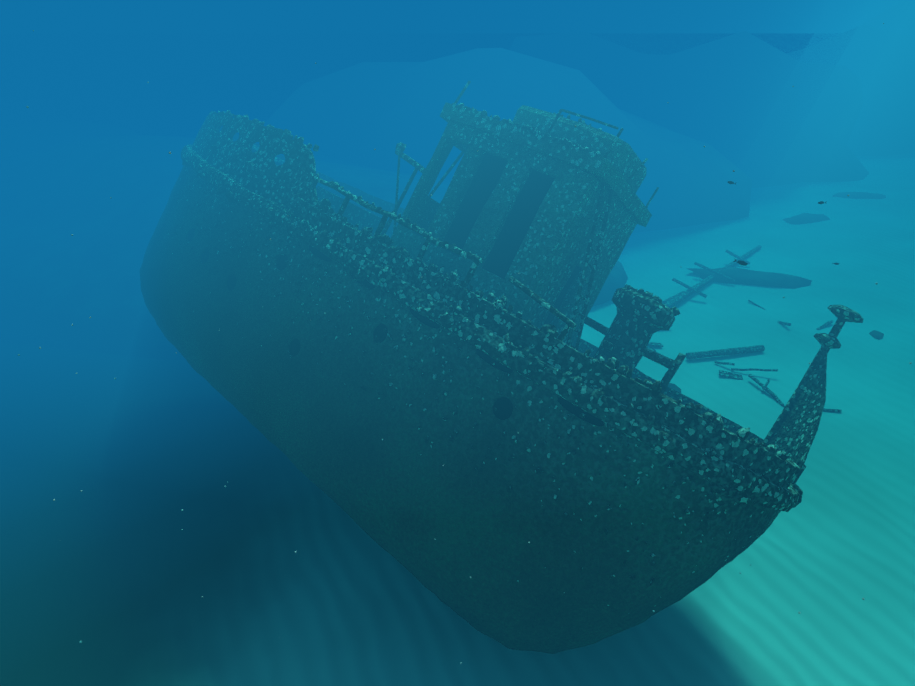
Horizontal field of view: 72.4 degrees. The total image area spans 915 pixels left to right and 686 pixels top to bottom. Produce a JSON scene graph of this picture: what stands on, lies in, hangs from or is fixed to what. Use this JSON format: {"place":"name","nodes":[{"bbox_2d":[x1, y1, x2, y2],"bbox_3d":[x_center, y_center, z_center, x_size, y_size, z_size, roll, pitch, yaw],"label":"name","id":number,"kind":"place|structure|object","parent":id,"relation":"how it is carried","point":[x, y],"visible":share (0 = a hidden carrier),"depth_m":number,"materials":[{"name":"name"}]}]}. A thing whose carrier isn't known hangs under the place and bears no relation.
{"place":"outdoors","nodes":[
{"label":"outdoors","id":0,"kind":"place"},
{"bbox_2d":[252,144,387,236],"bbox_3d":[-4.811,-4.846,19.833,6.077,1.080,2.408,32,8,32],"label":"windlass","id":1,"kind":"object","parent":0,"point":[359,216],"depth_m":18.03,"materials":[{"name":"metal"}]},
{"bbox_2d":[0,0,903,33],"label":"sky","id":2,"kind":"structure","parent":0,"point":[16,16],"materials":[{"name":"blue liquid"}]},
{"bbox_2d":[0,33,914,685],"bbox_3d":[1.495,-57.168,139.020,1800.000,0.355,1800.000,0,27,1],"label":"seabed","id":3,"kind":"structure","parent":0,"point":[104,557],"depth_m":18.37,"materials":[{"name":"sand"}]},
{"bbox_2d":[0,135,627,359],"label":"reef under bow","id":4,"kind":"object","parent":3,"relation":"on","point":[57,280],"depth_m":30.00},
{"bbox_2d":[140,165,780,653],"bbox_3d":[-2.969,0.154,17.715,22.039,5.747,7.093,32,8,32],"label":"ship hull","id":5,"kind":"object","parent":3,"relation":"on","point":[440,517],"visible":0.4,"depth_m":11.64,"materials":[{"name":"metal"}]},
{"bbox_2d":[191,114,317,207],"bbox_3d":[-6.598,-5.697,18.248,1.743,1.892,11.534,-16,31,-28],"label":"bulwark","id":6,"kind":"object","parent":5,"relation":"on","point":[297,168],"depth_m":15.71,"materials":[{"name":"metal"}]},
{"bbox_2d":[219,127,404,237],"bbox_3d":[-4.217,-5.034,21.579,11.043,1.672,3.544,32,8,32],"label":"bulwark","id":7,"kind":"object","parent":5,"relation":"on","point":[381,203],"depth_m":22.50,"materials":[{"name":"metal"}]},
{"bbox_2d":[188,228,603,426],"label":"portholes","id":8,"kind":"object","parent":5,"relation":"attached to","point":[503,406],"visible":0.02,"depth_m":12.33,"materials":[{"name":"glass"}]},
{"bbox_2d":[160,103,788,585],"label":"growth clumps","id":9,"kind":"object","parent":5,"relation":"on","point":[666,441],"visible":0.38,"depth_m":12.15,"materials":[{"name":"green plant"}]},
{"bbox_2d":[181,144,799,511],"bbox_3d":[-2.649,-2.294,15.394,21.641,0.586,3.198,32,8,32],"label":"fender","id":10,"kind":"object","parent":5,"relation":"attached to","point":[715,469],"visible":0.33,"depth_m":10.76,"materials":[{"name":"metal"}]},
{"bbox_2d":[391,102,651,345],"bbox_3d":[1.381,-2.692,15.523,4.617,4.092,3.603,32,8,32],"label":"deckhouse","id":11,"kind":"object","parent":5,"relation":"on","point":[550,255],"visible":0.73,"depth_m":13.99,"materials":[{"name":"metal"}]},
{"bbox_2d":[440,153,581,324],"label":"doorways","id":12,"kind":"structure","parent":11,"relation":"attached to","point":[517,224],"depth_m":14.19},
{"bbox_2d":[381,80,658,350],"bbox_3d":[1.388,-3.078,15.579,7.156,4.751,3.422,32,8,32],"label":"ladder and fittings","id":13,"kind":"object","parent":11,"relation":"attached to","point":[400,148],"visible":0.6,"depth_m":13.46,"materials":[{"name":"metal"}]},
{"bbox_2d":[512,105,646,192],"bbox_3d":[2.848,-4.486,14.941,3.008,0.984,2.240,32,8,32],"label":"railing","id":14,"kind":"object","parent":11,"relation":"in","point":[622,157],"visible":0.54,"depth_m":13.88,"materials":[{"name":"metal"}]},
{"bbox_2d":[286,193,800,488],"bbox_3d":[0.901,-0.518,12.717,11.690,0.512,2.704,32,8,32],"label":"bulwark","id":15,"kind":"object","parent":5,"relation":"on","point":[683,421],"visible":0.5,"depth_m":10.66,"materials":[{"name":"metal"}]},
{"bbox_2d":[303,175,575,339],"bbox_3d":[-0.741,-1.957,12.650,7.511,0.682,0.322,32,8,32],"label":"bulwark rail","id":16,"kind":"object","parent":15,"relation":"on","point":[513,280],"visible":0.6,"depth_m":12.46,"materials":[{"name":"metal"}]},
{"bbox_2d":[584,287,686,393],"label":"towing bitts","id":17,"kind":"object","parent":5,"relation":"attached to","point":[635,326],"visible":0.71,"depth_m":13.17,"materials":[{"name":"metal"}]},
{"bbox_2d":[573,337,805,482],"bbox_3d":[3.263,0.186,16.479,11.639,0.507,2.693,32,8,32],"label":"bulwark","id":18,"kind":"object","parent":5,"relation":"on","point":[729,425],"visible":0.08,"depth_m":15.69,"materials":[{"name":"metal"}]},
{"bbox_2d":[793,483,802,507],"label":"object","id":19,"kind":"object","parent":5,"relation":"attached to","point":[797,488],"depth_m":11.95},
{"bbox_2d":[763,305,863,483],"bbox_3d":[7.389,0.949,12.988,1.219,3.786,1.790,32,8,32],"label":"bow post","id":20,"kind":"object","parent":5,"relation":"attached to","point":[794,429],"visible":0.96,"depth_m":13.26,"materials":[{"name":"metal"}]},
{"bbox_2d":[256,48,751,232],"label":"reef","id":21,"kind":"object","parent":3,"relation":"on","point":[359,113],"depth_m":40.90},
{"bbox_2d":[510,31,868,187],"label":"reef","id":22,"kind":"object","parent":3,"relation":"on","point":[740,102],"depth_m":52.21},
{"bbox_2d":[662,245,764,358],"bbox_3d":[13.662,-2.506,31.050,5.594,0.786,17.990,19,33,33],"label":"fallen mast","id":23,"kind":"object","parent":3,"relation":"on","point":[673,301],"visible":0.79,"depth_m":30.98,"materials":[{"name":"metal"}]},
{"bbox_2d":[646,300,841,411],"bbox_3d":[12.920,-0.072,26.799,8.581,0.451,8.854,-22,34,-37],"label":"debris","id":24,"kind":"object","parent":3,"relation":"on","point":[753,378],"visible":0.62,"depth_m":24.35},
{"bbox_2d":[667,192,885,392],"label":"rocks","id":25,"kind":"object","parent":3,"relation":"on","point":[753,277],"depth_m":33.33,"materials":[{"name":"stone"}]},
{"bbox_2d":[787,25,914,155],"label":"rock","id":26,"kind":"object","parent":3,"relation":"on","point":[879,63],"visible":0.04,"depth_m":65.62,"materials":[{"name":"blue stone"}]},
{"bbox_2d":[18,23,911,663],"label":"marine snow particles","id":27,"kind":"object","parent":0,"point":[382,439],"visible":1,"depth_m":3.73,"materials":[{"name":"white"}]},
{"bbox_2d":[728,181,838,265],"bbox_3d":[5.621,-1.288,10.897,4.059,3.246,3.664,0,27,1],"label":"fish","id":28,"kind":"object","parent":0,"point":[743,263],"visible":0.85,"depth_m":9.03}
]}

